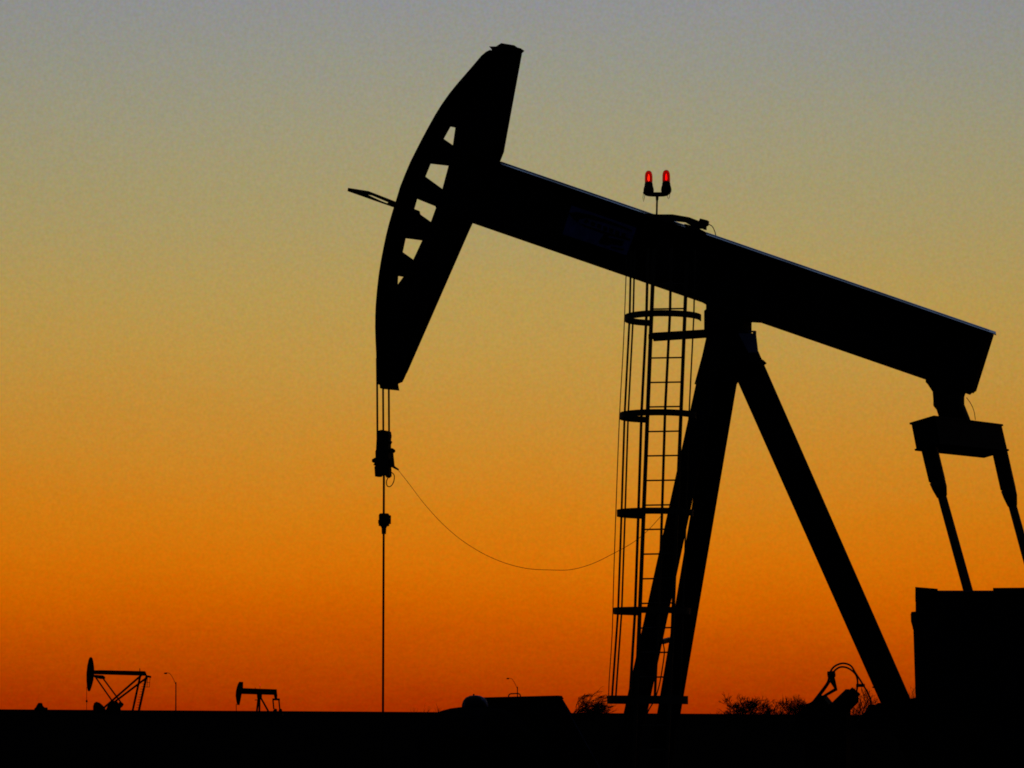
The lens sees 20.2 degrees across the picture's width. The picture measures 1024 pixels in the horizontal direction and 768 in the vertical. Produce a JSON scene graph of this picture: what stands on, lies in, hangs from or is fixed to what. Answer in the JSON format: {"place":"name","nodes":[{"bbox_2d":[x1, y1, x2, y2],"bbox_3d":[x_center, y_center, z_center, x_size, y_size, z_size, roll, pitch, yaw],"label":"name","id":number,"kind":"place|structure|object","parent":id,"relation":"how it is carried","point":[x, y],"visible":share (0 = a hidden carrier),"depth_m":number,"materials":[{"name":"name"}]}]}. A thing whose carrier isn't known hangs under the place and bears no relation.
{"place":"outdoors","nodes":[
{"label":"outdoors","id":0,"kind":"place"},
{"bbox_2d":[0,709,908,767],"bbox_3d":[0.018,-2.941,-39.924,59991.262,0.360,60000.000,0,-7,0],"label":"ground","id":1,"kind":"structure","parent":0,"point":[30,738],"depth_m":154.61,"materials":[{"name":"soil"}]},
{"bbox_2d":[34,703,47,710],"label":"spoil heap","id":2,"kind":"object","parent":1,"relation":"on","point":[39,707],"visible":1,"depth_m":616.05,"materials":[{"name":"soil"}]},
{"bbox_2d":[86,657,150,713],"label":"pumpjack","id":3,"kind":"object","parent":1,"relation":"on","point":[113,706],"visible":1,"depth_m":558.95,"materials":[{"name":"paint"}]},
{"bbox_2d":[164,672,175,717],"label":"street lamp","id":4,"kind":"object","parent":1,"relation":"on","point":[175,694],"visible":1,"depth_m":571.56,"materials":[{"name":"metal"}]},
{"bbox_2d":[236,682,282,716],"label":"pumpjack","id":5,"kind":"object","parent":1,"relation":"on","point":[240,690],"visible":0.97,"depth_m":735.71,"materials":[{"name":"paint"}]},
{"bbox_2d":[418,694,530,767],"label":"chemical tank","id":6,"kind":"object","parent":1,"relation":"on","point":[474,731],"visible":1,"depth_m":33.72,"materials":[{"name":"plastic"}]},
{"bbox_2d":[484,693,600,767],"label":"equipment housing","id":7,"kind":"object","parent":1,"relation":"on","point":[558,739],"visible":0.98,"depth_m":35.64,"materials":[{"name":"metal"}]},
{"bbox_2d":[572,689,616,723],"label":"bare tree","id":8,"kind":"object","parent":1,"relation":"on","point":[598,707],"visible":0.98,"depth_m":198.56,"materials":[{"name":"black plant"}]},
{"bbox_2d":[594,704,614,733],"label":"bare tree","id":9,"kind":"object","parent":1,"relation":"on","point":[596,725],"visible":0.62,"depth_m":213.53,"materials":[{"name":"black plant"}]},
{"bbox_2d":[347,43,1023,767],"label":"pumpjack","id":10,"kind":"object","parent":1,"relation":"on","point":[737,289],"visible":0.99,"depth_m":32.11,"materials":[{"name":"paint"}]},
{"bbox_2d":[398,470,659,569],"bbox_3d":[0.156,1.486,32.246,3.590,1.224,0.049,-4,-8,33],"label":"slack wire","id":11,"kind":"object","parent":10,"relation":"hanging from","point":[510,564],"visible":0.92,"depth_m":32.35,"materials":[{"name":"black metal"}]},
{"bbox_2d":[643,170,671,213],"bbox_3d":[1.647,-2.159,32.710,0.338,0.546,0.120,-2,-7,18],"label":"beacon lamp","id":12,"kind":"object","parent":10,"relation":"on","point":[648,189],"visible":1,"depth_m":32.69,"materials":[{"name":"metal"}]},
{"bbox_2d":[710,707,739,733],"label":"bare tree","id":13,"kind":"object","parent":1,"relation":"on","point":[729,728],"visible":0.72,"depth_m":228.34,"materials":[{"name":"black plant"}]},
{"bbox_2d":[719,694,776,736],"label":"bare tree","id":14,"kind":"object","parent":1,"relation":"on","point":[750,706],"visible":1,"depth_m":198.70,"materials":[{"name":"black plant"}]},
{"bbox_2d":[757,699,792,734],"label":"bare tree","id":15,"kind":"object","parent":1,"relation":"on","point":[772,726],"visible":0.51,"depth_m":218.38,"materials":[{"name":"black plant"}]},
{"bbox_2d":[775,694,806,724],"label":"bare tree","id":16,"kind":"object","parent":1,"relation":"on","point":[794,708],"visible":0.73,"depth_m":188.89,"materials":[{"name":"black plant"}]},
{"bbox_2d":[788,662,871,767],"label":"motor","id":17,"kind":"object","parent":1,"relation":"on","point":[821,728],"visible":1,"depth_m":30.91,"materials":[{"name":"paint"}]},
{"bbox_2d":[851,687,878,740],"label":"bare tree","id":18,"kind":"object","parent":1,"relation":"on","point":[865,704],"visible":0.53,"depth_m":178.91,"materials":[{"name":"black plant"}]},
{"bbox_2d":[894,587,1023,767],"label":"guard enclosure","id":19,"kind":"object","parent":1,"relation":"on","point":[964,708],"visible":1,"depth_m":28.81,"materials":[{"name":"metal"}]},
{"bbox_2d":[0,0,1023,714],"label":"sky","id":20,"kind":"structure","parent":0,"point":[190,490],"materials":[{"name":"orange"}]}
]}

